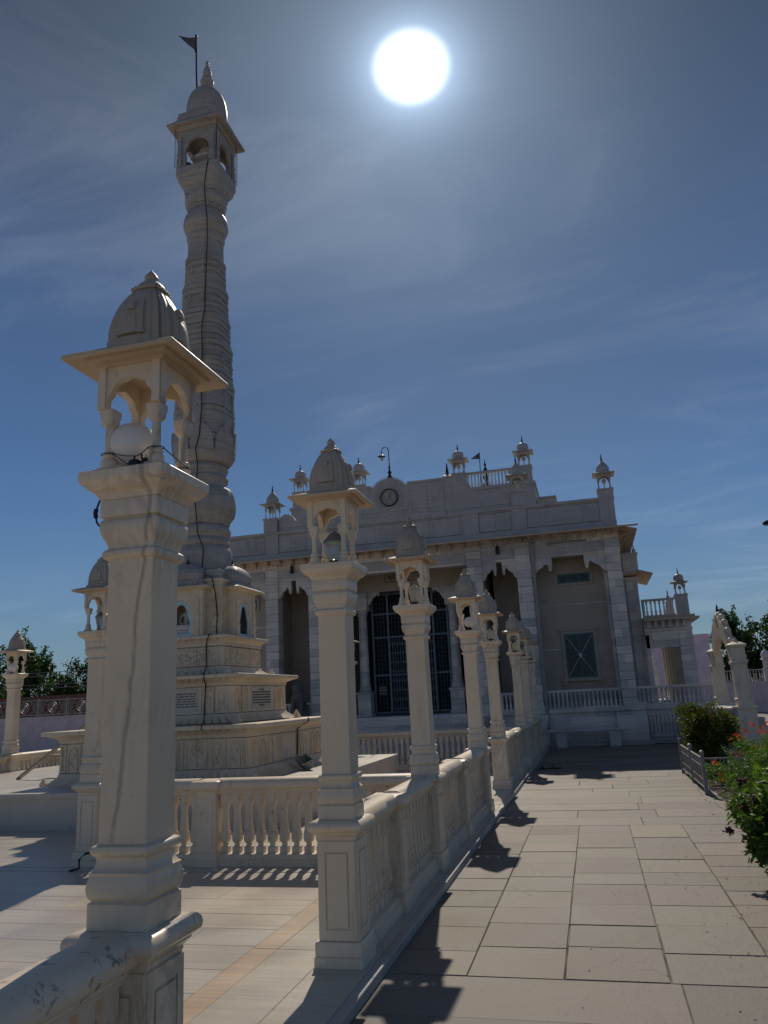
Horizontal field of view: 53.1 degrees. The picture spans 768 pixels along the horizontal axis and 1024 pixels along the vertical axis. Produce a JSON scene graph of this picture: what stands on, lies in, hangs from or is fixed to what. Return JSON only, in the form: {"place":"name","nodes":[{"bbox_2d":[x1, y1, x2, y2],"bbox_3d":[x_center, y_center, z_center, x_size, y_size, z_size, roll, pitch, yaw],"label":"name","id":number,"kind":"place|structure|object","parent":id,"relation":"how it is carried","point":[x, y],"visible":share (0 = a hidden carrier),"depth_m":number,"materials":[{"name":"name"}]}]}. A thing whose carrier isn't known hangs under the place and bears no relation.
{"place":"outdoors","nodes":[
{"label":"outdoors","id":0,"kind":"place"},
{"bbox_2d":[0,670,86,690],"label":"overhead wires","id":1,"kind":"object","parent":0,"point":[51,684],"visible":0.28,"depth_m":40.38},
{"bbox_2d":[16,723,84,779],"bbox_3d":[-6.001,4.460,14.409,1.530,1.003,0.507,-3,-14,-1],"label":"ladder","id":2,"kind":"object","parent":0,"point":[41,760],"visible":0.31,"depth_m":14.22,"materials":[{"name":"brown wood"}]},
{"bbox_2d":[0,867,447,872],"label":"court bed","id":3,"kind":"object","parent":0,"point":[217,872],"depth_m":7.89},
{"bbox_2d":[0,745,547,1023],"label":"court","id":4,"kind":"object","parent":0,"point":[248,949],"visible":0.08,"depth_m":5.86,"materials":[{"name":"stone"}]},
{"bbox_2d":[0,754,8,772],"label":"balustrade","id":5,"kind":"object","parent":4,"relation":"on","point":[4,758],"visible":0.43,"depth_m":16.16,"materials":[{"name":"stone"}]},
{"bbox_2d":[0,630,33,771],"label":"lamp pillar","id":6,"kind":"structure","parent":4,"relation":"on","point":[16,649],"depth_m":16.67,"materials":[{"name":"beige stone"}]},
{"bbox_2d":[19,748,59,769],"bbox_3d":[-7.507,6.013,18.156,0.224,0.864,3.422,-6,-14,14],"label":"balustrade","id":7,"kind":"object","parent":4,"relation":"on","point":[29,759],"visible":0.09,"depth_m":17.14,"materials":[{"name":"stone"}]},
{"bbox_2d":[0,931,137,1023],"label":"balustrade","id":8,"kind":"object","parent":4,"relation":"on","point":[82,981],"visible":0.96,"depth_m":2.36,"materials":[{"name":"stone"}]},
{"bbox_2d":[69,852,89,871],"bbox_3d":[-3.184,3.709,8.162,0.296,0.183,0.098,3,-15,-23],"label":"black hose","id":9,"kind":"object","parent":4,"relation":"on","point":[78,868],"visible":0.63,"depth_m":8.15,"materials":[{"name":"rubber"}]},
{"bbox_2d":[71,557,108,866],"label":"lamp pillar","id":10,"kind":"structure","parent":4,"relation":"on","point":[87,788],"depth_m":8.75,"materials":[{"name":"beige stone"}]},
{"bbox_2d":[60,270,227,1023],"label":"lamp pillar","id":11,"kind":"structure","parent":4,"relation":"on","point":[145,363],"depth_m":2.97,"materials":[{"name":"beige stone"}]},
{"bbox_2d":[93,500,100,526],"bbox_3d":[-1.150,0.005,3.095,0.041,0.123,0.020,-1,-14,-6],"label":"cable joint","id":12,"kind":"object","parent":11,"relation":"attached to","point":[95,513],"visible":0.94,"depth_m":3.09,"materials":[{"name":"black rubber"}]},
{"bbox_2d":[127,457,147,465],"bbox_3d":[-0.980,-0.192,3.091,0.110,0.049,0.060,-6,-14,14],"label":"lamp socket pair","id":13,"kind":"object","parent":11,"relation":"on","point":[133,461],"visible":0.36,"depth_m":3.07,"materials":[{"name":"plastic"}]},
{"bbox_2d":[101,445,190,469],"bbox_3d":[-0.993,-0.187,3.204,0.282,0.091,0.293,-6,-14,14],"label":"lamp wiring","id":14,"kind":"object","parent":11,"relation":"attached to","point":[146,454],"visible":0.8,"depth_m":3.10,"materials":[{"name":"black rubber"}]},
{"bbox_2d":[0,754,398,829],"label":"platform","id":15,"kind":"structure","parent":4,"relation":"on","point":[27,802],"depth_m":11.36,"materials":[{"name":"stone"}]},
{"bbox_2d":[39,60,321,786],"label":"victory tower","id":16,"kind":"structure","parent":15,"relation":"on","point":[250,725],"depth_m":14.37,"materials":[{"name":"stone"}]},
{"bbox_2d":[177,608,189,633],"bbox_3d":[-3.566,1.967,13.837,0.420,0.596,0.280,-6,-14,14],"label":"seated statue","id":17,"kind":"object","parent":16,"relation":"on","point":[183,627],"visible":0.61,"depth_m":13.70,"materials":[{"name":"stone"}]},
{"bbox_2d":[179,34,197,87],"bbox_3d":[-4.469,-10.153,17.567,0.496,1.861,0.080,-6,-14,14],"label":"pennant","id":18,"kind":"object","parent":16,"relation":"attached to","point":[191,42],"visible":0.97,"depth_m":17.69,"materials":[{"name":"fabric"}]},
{"bbox_2d":[191,140,220,163],"bbox_3d":[-3.874,-7.722,16.831,0.520,0.873,0.546,-6,-14,14],"label":"seated statue","id":19,"kind":"object","parent":16,"relation":"on","point":[200,156],"visible":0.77,"depth_m":16.62,"materials":[{"name":"stone"}]},
{"bbox_2d":[195,159,217,730],"bbox_3d":[-3.216,-1.996,14.173,0.398,11.563,1.767,2,-14,-18],"label":"tower cable","id":20,"kind":"object","parent":16,"relation":"on","point":[196,455],"visible":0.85,"depth_m":14.63,"materials":[{"name":"black rubber"}]},
{"bbox_2d":[291,682,309,716],"bbox_3d":[-2.786,6.824,25.402,0.680,2.383,0.780,-6,-14,14],"label":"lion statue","id":21,"kind":"object","parent":16,"relation":"on","point":[298,702],"visible":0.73,"depth_m":25.34,"materials":[{"name":"stone"}]},
{"bbox_2d":[297,717,308,756],"bbox_3d":[-1.415,4.130,13.783,0.308,0.859,0.097,-8,-15,20],"label":"tier cable","id":22,"kind":"object","parent":16,"relation":"attached to","point":[297,736],"visible":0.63,"depth_m":13.81,"materials":[{"name":"black rubber"}]},
{"bbox_2d":[294,754,313,770],"bbox_3d":[-1.351,4.307,13.199,0.212,0.150,0.490,-23,4,-24],"label":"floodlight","id":23,"kind":"object","parent":15,"relation":"on","point":[305,762],"visible":0.98,"depth_m":13.18,"materials":[{"name":"metal"}]},
{"bbox_2d":[174,773,410,866],"bbox_3d":[-1.399,3.258,8.121,3.555,0.864,0.328,-6,-14,14],"label":"balustrade","id":24,"kind":"object","parent":4,"relation":"on","point":[209,834],"visible":0.45,"depth_m":8.06,"materials":[{"name":"stone"}]},
{"bbox_2d":[288,438,375,969],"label":"lamp pillar","id":25,"kind":"structure","parent":4,"relation":"on","point":[340,826],"depth_m":5.15,"materials":[{"name":"beige stone"}]},
{"bbox_2d":[364,775,439,944],"bbox_3d":[0.089,2.738,6.292,0.328,0.864,2.498,-6,-14,14],"label":"balustrade","id":26,"kind":"object","parent":4,"relation":"on","point":[403,868],"visible":0.78,"depth_m":6.05,"materials":[{"name":"stone"}]},
{"bbox_2d":[383,517,449,869],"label":"lamp pillar","id":27,"kind":"structure","parent":4,"relation":"on","point":[412,554],"depth_m":7.86,"materials":[{"name":"beige stone"}]},
{"bbox_2d":[357,727,512,769],"bbox_3d":[1.144,5.506,17.846,3.742,0.864,0.224,-6,-14,14],"label":"balustrade","id":28,"kind":"object","parent":4,"relation":"on","point":[406,735],"visible":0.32,"depth_m":17.96,"materials":[{"name":"stone"}]},
{"bbox_2d":[439,748,488,856],"bbox_3d":[0.913,3.438,9.330,0.328,0.864,3.448,-6,-14,14],"label":"balustrade","id":29,"kind":"object","parent":4,"relation":"on","point":[466,809],"visible":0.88,"depth_m":9.11,"materials":[{"name":"stone"}]},
{"bbox_2d":[447,568,494,811],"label":"lamp pillar","id":30,"kind":"structure","parent":4,"relation":"on","point":[465,590],"depth_m":11.36,"materials":[{"name":"beige stone"}]},
{"bbox_2d":[478,589,512,788],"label":"lamp pillar","id":31,"kind":"structure","parent":4,"relation":"on","point":[498,739],"depth_m":13.74,"materials":[{"name":"beige stone"}]},
{"bbox_2d":[502,612,531,764],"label":"lamp pillar","id":32,"kind":"structure","parent":4,"relation":"on","point":[512,627],"depth_m":18.07,"materials":[{"name":"beige stone"}]},
{"bbox_2d":[506,726,528,782],"bbox_3d":[2.634,4.901,15.670,0.328,0.864,4.248,-6,-14,14],"label":"balustrade","id":33,"kind":"object","parent":4,"relation":"on","point":[518,763],"visible":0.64,"depth_m":15.53,"materials":[{"name":"stone"}]},
{"bbox_2d":[511,614,538,755],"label":"lamp pillar","id":34,"kind":"structure","parent":4,"relation":"on","point":[525,659],"depth_m":20.33,"materials":[{"name":"beige stone"}]},
{"bbox_2d":[526,722,535,760],"bbox_3d":[3.523,5.656,18.944,0.224,0.864,2.198,-6,-14,14],"label":"balustrade","id":35,"kind":"object","parent":4,"relation":"on","point":[532,752],"visible":0.24,"depth_m":19.39,"materials":[{"name":"stone"}]},
{"bbox_2d":[520,629,544,747],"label":"lamp pillar","id":36,"kind":"structure","parent":4,"relation":"on","point":[533,684],"depth_m":22.98,"materials":[{"name":"beige stone"}]},
{"bbox_2d":[534,718,542,752],"bbox_3d":[4.194,6.226,21.416,0.328,0.864,2.548,-6,-14,14],"label":"balustrade","id":37,"kind":"object","parent":4,"relation":"on","point":[539,745],"visible":0.22,"depth_m":21.32,"materials":[{"name":"stone"}]},
{"bbox_2d":[0,0,767,715],"label":"sky","id":38,"kind":"structure","parent":0,"point":[474,226],"materials":[{"name":"blue"}]},
{"bbox_2d":[351,743,767,1023],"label":"path","id":39,"kind":"structure","parent":0,"point":[516,973],"depth_m":5.81,"materials":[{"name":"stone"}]},
{"bbox_2d":[375,931,410,988],"bbox_3d":[0.059,2.768,4.778,0.199,0.196,0.500,-2,-14,-5],"label":"loose wire","id":40,"kind":"object","parent":39,"relation":"on","point":[399,963],"visible":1,"depth_m":4.80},
{"bbox_2d":[549,727,624,747],"bbox_3d":[6.082,6.757,23.003,2.180,0.518,0.385,-6,-14,14],"label":"bench","id":41,"kind":"object","parent":39,"relation":"on","point":[614,735],"visible":1,"depth_m":22.92,"materials":[{"name":"stone"}]},
{"bbox_2d":[677,738,708,794],"bbox_3d":[5.371,4.382,13.428,0.076,0.660,3.326,-6,-14,14],"label":"garden fence","id":42,"kind":"object","parent":39,"relation":"on","point":[692,762],"visible":1,"depth_m":13.08,"materials":[{"name":"grey paint"}]},
{"bbox_2d":[637,830,762,957],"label":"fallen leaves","id":43,"kind":"object","parent":39,"relation":"on","point":[717,897],"visible":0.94,"depth_m":6.54,"materials":[{"name":"brown plant"}]},
{"bbox_2d":[689,704,767,753],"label":"gate landing","id":44,"kind":"object","parent":39,"relation":"on","point":[761,719],"visible":0.17,"depth_m":18.54,"materials":[{"name":"stone"}]},
{"bbox_2d":[705,756,762,788],"bbox_3d":[5.816,3.934,11.685,1.712,0.660,0.076,-6,-14,14],"label":"garden fence","id":45,"kind":"object","parent":39,"relation":"on","point":[723,758],"visible":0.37,"depth_m":11.82,"materials":[{"name":"grey paint"}]},
{"bbox_2d":[706,604,762,755],"bbox_3d":[8.966,4.236,20.023,0.500,3.720,3.850,-6,-14,14],"label":"marble gateway","id":46,"kind":"object","parent":39,"relation":"on","point":[745,708],"visible":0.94,"depth_m":18.42,"materials":[{"name":"stone"}]},
{"bbox_2d":[722,754,767,875],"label":"flowering bush","id":47,"kind":"object","parent":39,"relation":"on","point":[755,820],"visible":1,"depth_m":6.44,"materials":[{"name":"green plant"}]},
{"bbox_2d":[707,770,759,811],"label":"garden soil","id":48,"kind":"structure","parent":0,"point":[720,791],"depth_m":11.96,"materials":[{"name":"brown soil"}]},
{"bbox_2d":[672,697,746,770],"bbox_3d":[6.284,4.302,14.831,1.330,1.408,1.347,-6,-14,14],"label":"round bush","id":49,"kind":"object","parent":48,"relation":"on","point":[708,732],"visible":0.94,"depth_m":14.59,"materials":[{"name":"green plant"}]},
{"bbox_2d":[705,759,725,785],"bbox_3d":[5.777,4.546,13.590,0.642,0.421,2.251,-6,-14,14],"label":"plant","id":50,"kind":"object","parent":48,"relation":"on","point":[709,777],"visible":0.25,"depth_m":12.85,"materials":[{"name":"green plant"}]},
{"bbox_2d":[689,743,766,786],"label":"red flower plant","id":51,"kind":"object","parent":48,"relation":"on","point":[717,770],"visible":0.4,"depth_m":12.34,"materials":[{"name":"green plant"}]},
{"bbox_2d":[705,734,767,821],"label":"feathery shrub","id":52,"kind":"object","parent":48,"relation":"on","point":[750,757],"visible":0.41,"depth_m":9.53,"materials":[{"name":"green plant"}]},
{"bbox_2d":[729,721,767,770],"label":"red flower plant","id":53,"kind":"object","parent":48,"relation":"on","point":[749,742],"visible":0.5,"depth_m":13.58,"materials":[{"name":"green plant"}]},
{"bbox_2d":[736,721,767,756],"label":"feathery shrub","id":54,"kind":"object","parent":48,"relation":"on","point":[759,733],"visible":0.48,"depth_m":10.63,"materials":[{"name":"green plant"}]},
{"bbox_2d":[757,712,767,721],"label":"pavement","id":55,"kind":"structure","parent":0,"point":[764,714],"depth_m":38.88,"materials":[{"name":"stone"}]},
{"bbox_2d":[651,681,767,711],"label":"garden wall","id":56,"kind":"structure","parent":55,"relation":"on","point":[759,691],"depth_m":42.29,"materials":[{"name":"pink paint"}]},
{"bbox_2d":[652,653,660,685],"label":"domed post","id":57,"kind":"object","parent":56,"relation":"on","point":[655,666],"visible":0.67,"depth_m":43.81,"materials":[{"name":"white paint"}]},
{"bbox_2d":[662,669,764,684],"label":"scroll railing","id":58,"kind":"object","parent":56,"relation":"on","point":[727,676],"visible":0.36,"depth_m":42.89,"materials":[{"name":"pink paint"}]},
{"bbox_2d":[760,648,767,680],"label":"domed post","id":59,"kind":"object","parent":56,"relation":"on","point":[764,655],"visible":1,"depth_m":42.48,"materials":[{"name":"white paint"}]},
{"label":"ground","id":60,"kind":"structure","parent":0,"visible":0},
{"bbox_2d":[0,644,11,714],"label":"leafy tree","id":61,"kind":"object","parent":60,"relation":"on","point":[3,669],"visible":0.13,"depth_m":45.70,"materials":[{"name":"green plant"}]},
{"bbox_2d":[0,685,24,698],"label":"leafy tree","id":62,"kind":"object","parent":60,"relation":"on","point":[4,695],"visible":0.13,"depth_m":40.35,"materials":[{"name":"green plant"}]},
{"bbox_2d":[0,626,75,716],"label":"leafy tree","id":63,"kind":"object","parent":60,"relation":"on","point":[34,664],"visible":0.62,"depth_m":43.25,"materials":[{"name":"green plant"}]},
{"bbox_2d":[0,715,85,754],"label":"boundary wall","id":64,"kind":"structure","parent":60,"relation":"on","point":[31,730],"depth_m":33.69,"materials":[{"name":"white paint"}]},
{"bbox_2d":[0,697,85,716],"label":"wall grille","id":65,"kind":"object","parent":64,"relation":"on","point":[38,709],"depth_m":33.98,"materials":[{"name":"pink paint"}]},
{"bbox_2d":[0,694,86,718],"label":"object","id":66,"kind":"structure","parent":64,"relation":"on","point":[58,705],"depth_m":37.27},
{"bbox_2d":[42,656,87,711],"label":"leafy tree","id":67,"kind":"object","parent":60,"relation":"on","point":[82,688],"visible":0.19,"depth_m":44.57,"materials":[{"name":"green plant"}]},
{"bbox_2d":[328,746,549,1023],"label":"kerb","id":68,"kind":"structure","parent":60,"relation":"on","point":[350,1008],"depth_m":5.55,"materials":[{"name":"stone"}]},
{"bbox_2d":[228,436,714,753],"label":"temple","id":69,"kind":"structure","parent":60,"relation":"on","point":[563,579],"depth_m":26.15,"materials":[{"name":"stone"}]},
{"bbox_2d":[255,597,259,610],"bbox_3d":[-5.176,3.445,28.396,1.240,0.490,0.049,-6,-14,14],"label":"window","id":70,"kind":"structure","parent":69,"relation":"in","point":[257,600],"depth_m":28.25,"materials":[{"name":"stone"}]},
{"bbox_2d":[378,447,391,477],"bbox_3d":[0.039,-1.746,27.440,0.515,1.224,0.283,-6,-14,14],"label":"roof lamp","id":71,"kind":"object","parent":69,"relation":"on","point":[381,456],"visible":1,"depth_m":27.45,"materials":[{"name":"metal"}]},
{"bbox_2d":[471,452,480,481],"bbox_3d":[3.668,-1.557,30.465,0.376,1.659,0.038,-6,-14,14],"label":"roof flag","id":72,"kind":"object","parent":69,"relation":"on","point":[477,456],"visible":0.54,"depth_m":30.59,"materials":[{"name":"fabric"}]},
{"bbox_2d":[483,459,490,485],"bbox_3d":[4.046,-1.436,30.549,0.400,1.429,0.400,-6,-14,14],"label":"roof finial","id":73,"kind":"object","parent":69,"relation":"attached to","point":[485,469],"visible":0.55,"depth_m":30.49,"materials":[{"name":"metal"}]},
{"bbox_2d":[554,569,592,586],"bbox_3d":[6.295,2.184,25.573,1.240,0.490,0.049,-6,-14,14],"label":"window","id":74,"kind":"structure","parent":69,"relation":"in","point":[583,576],"depth_m":25.56,"materials":[{"name":"glass"}]},
{"bbox_2d":[558,627,603,684],"bbox_3d":[6.379,4.666,24.930,1.260,1.780,0.139,-6,-14,14],"label":"window","id":75,"kind":"structure","parent":69,"relation":"in","point":[579,645],"depth_m":24.98,"materials":[{"name":"glass"}]},
{"bbox_2d":[645,633,711,685],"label":"lilac building","id":76,"kind":"structure","parent":60,"relation":"on","point":[702,644],"depth_m":55.27,"materials":[{"name":"paint"}]},
{"bbox_2d":[708,604,767,682],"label":"leafy tree","id":77,"kind":"object","parent":60,"relation":"on","point":[748,637],"visible":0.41,"depth_m":62.97,"materials":[{"name":"green plant"}]},
{"bbox_2d":[747,600,767,678],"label":"leafy tree","id":78,"kind":"object","parent":60,"relation":"on","point":[764,624],"visible":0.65,"depth_m":62.38,"materials":[{"name":"green plant"}]}
]}

